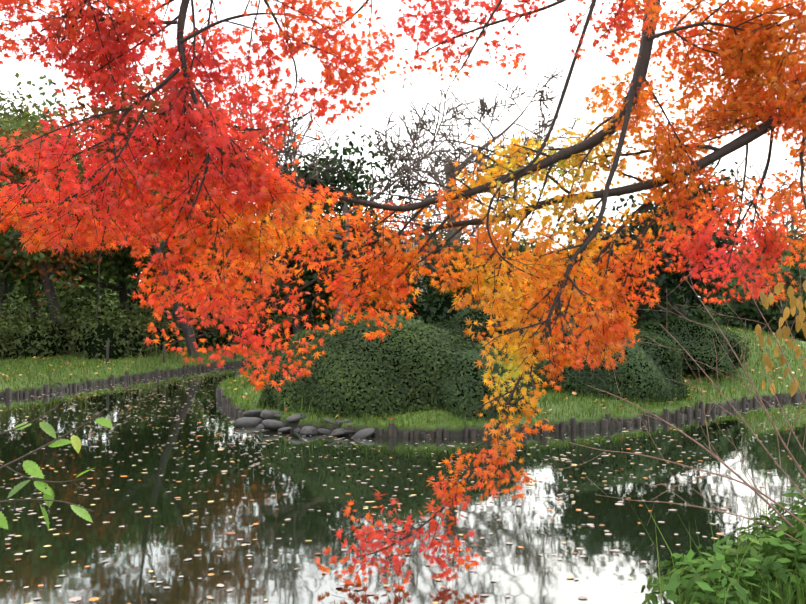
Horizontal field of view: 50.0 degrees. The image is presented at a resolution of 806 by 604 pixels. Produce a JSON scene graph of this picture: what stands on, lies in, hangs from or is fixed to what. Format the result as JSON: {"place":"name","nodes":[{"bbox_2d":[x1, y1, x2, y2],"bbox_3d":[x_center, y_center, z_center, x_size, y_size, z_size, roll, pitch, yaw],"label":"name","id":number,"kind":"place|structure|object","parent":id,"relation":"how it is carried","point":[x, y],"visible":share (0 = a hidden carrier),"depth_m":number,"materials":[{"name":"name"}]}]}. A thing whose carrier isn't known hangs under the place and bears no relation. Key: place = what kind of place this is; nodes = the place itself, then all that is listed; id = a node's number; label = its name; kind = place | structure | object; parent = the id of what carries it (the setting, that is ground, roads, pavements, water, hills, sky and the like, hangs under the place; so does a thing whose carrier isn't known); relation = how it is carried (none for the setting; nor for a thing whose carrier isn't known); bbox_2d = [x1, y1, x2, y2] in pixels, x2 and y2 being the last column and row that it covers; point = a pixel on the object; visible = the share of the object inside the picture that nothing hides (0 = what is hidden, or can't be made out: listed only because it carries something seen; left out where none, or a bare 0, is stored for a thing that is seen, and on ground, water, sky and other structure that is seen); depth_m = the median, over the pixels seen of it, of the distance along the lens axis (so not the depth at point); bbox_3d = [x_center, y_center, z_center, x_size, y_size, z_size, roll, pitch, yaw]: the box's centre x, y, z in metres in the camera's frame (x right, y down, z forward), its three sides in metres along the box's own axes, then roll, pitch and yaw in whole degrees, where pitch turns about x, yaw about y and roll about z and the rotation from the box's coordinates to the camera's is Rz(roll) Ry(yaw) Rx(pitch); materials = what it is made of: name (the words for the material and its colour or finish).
{"place":"outdoors","nodes":[
{"label":"outdoors","id":0,"kind":"place"},
{"bbox_2d":[0,401,112,529],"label":"leafy branch","id":1,"kind":"object","parent":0,"point":[32,468],"depth_m":2.15,"materials":[{"name":"green plant"}]},
{"bbox_2d":[0,466,79,512],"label":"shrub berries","id":2,"kind":"object","parent":1,"relation":"attached to","point":[35,490],"visible":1,"depth_m":2.06,"materials":[{"name":"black plant"}]},
{"bbox_2d":[0,364,805,603],"bbox_3d":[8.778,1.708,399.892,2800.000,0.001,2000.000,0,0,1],"label":"pond water","id":3,"kind":"structure","parent":0,"point":[528,574],"depth_m":7.33,"materials":[{"name":"liquid"}]},
{"bbox_2d":[0,357,802,437],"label":"wooden edging","id":4,"kind":"object","parent":3,"relation":"in","point":[471,432],"visible":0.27,"depth_m":13.00,"materials":[{"name":"wood"}]},
{"bbox_2d":[0,366,805,603],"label":"floating leaves","id":5,"kind":"object","parent":3,"relation":"on","point":[74,599],"visible":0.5,"depth_m":7.54,"materials":[{"name":"plant"}]},
{"bbox_2d":[0,325,805,603],"bbox_3d":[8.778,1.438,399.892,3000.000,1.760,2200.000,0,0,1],"label":"ground","id":6,"kind":"structure","parent":0,"point":[457,430],"depth_m":13.71,"materials":[{"name":"green plant"}]},
{"bbox_2d":[106,341,235,363],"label":"posts","id":7,"kind":"object","parent":6,"relation":"on","point":[107,351],"visible":0.65,"depth_m":21.09,"materials":[{"name":"brown wood"}]},
{"bbox_2d":[233,409,374,437],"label":"shore stones","id":8,"kind":"object","parent":6,"relation":"on","point":[250,418],"visible":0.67,"depth_m":11.45,"materials":[{"name":"grey stone"}]},
{"bbox_2d":[0,258,771,359],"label":"understory bushes","id":9,"kind":"object","parent":6,"relation":"on","point":[107,333],"visible":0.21,"depth_m":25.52,"materials":[{"name":"green plant"}]},
{"bbox_2d":[1,328,803,420],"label":"fallen leaves","id":10,"kind":"object","parent":6,"relation":"on","point":[573,393],"visible":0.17,"depth_m":16.13,"materials":[{"name":"orange plant"}]},
{"bbox_2d":[0,0,805,590],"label":"maple tree","id":11,"kind":"object","parent":6,"relation":"on","point":[748,84],"depth_m":5.60,"materials":[{"name":"orange plant"}]},
{"bbox_2d":[0,9,805,356],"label":"tree","id":12,"kind":"object","parent":6,"relation":"on","point":[24,121],"depth_m":24.76,"materials":[{"name":"plant"}]},
{"bbox_2d":[415,273,432,296],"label":"house walls","id":13,"kind":"structure","parent":6,"relation":"on","point":[421,281],"depth_m":38.48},
{"bbox_2d":[402,240,433,267],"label":"house roof","id":14,"kind":"structure","parent":13,"relation":"on","point":[413,246],"depth_m":40.22,"materials":[{"name":"tile"}]},
{"bbox_2d":[159,66,805,327],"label":"bare tree","id":15,"kind":"object","parent":6,"relation":"on","point":[448,164],"visible":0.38,"depth_m":27.41,"materials":[{"name":"brown plant"}]},
{"bbox_2d":[253,311,741,418],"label":"shrubs","id":16,"kind":"object","parent":6,"relation":"on","point":[476,314],"visible":0.08,"depth_m":12.93,"materials":[{"name":"green plant"}]},
{"bbox_2d":[247,302,761,421],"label":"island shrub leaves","id":17,"kind":"object","parent":16,"relation":"attached to","point":[456,347],"visible":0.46,"depth_m":12.19,"materials":[{"name":"green plant"}]},
{"bbox_2d":[548,221,805,543],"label":"bare shrub","id":18,"kind":"object","parent":6,"relation":"on","point":[755,490],"depth_m":4.70,"materials":[{"name":"brown plant"}]},
{"bbox_2d":[641,486,805,603],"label":"bank plant leaves","id":19,"kind":"object","parent":6,"relation":"on","point":[770,561],"visible":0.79,"depth_m":4.07,"materials":[{"name":"green plant"}]},
{"bbox_2d":[0,0,805,296],"label":"sky","id":20,"kind":"structure","parent":0,"point":[547,40],"materials":[{"name":"white"}]}
]}

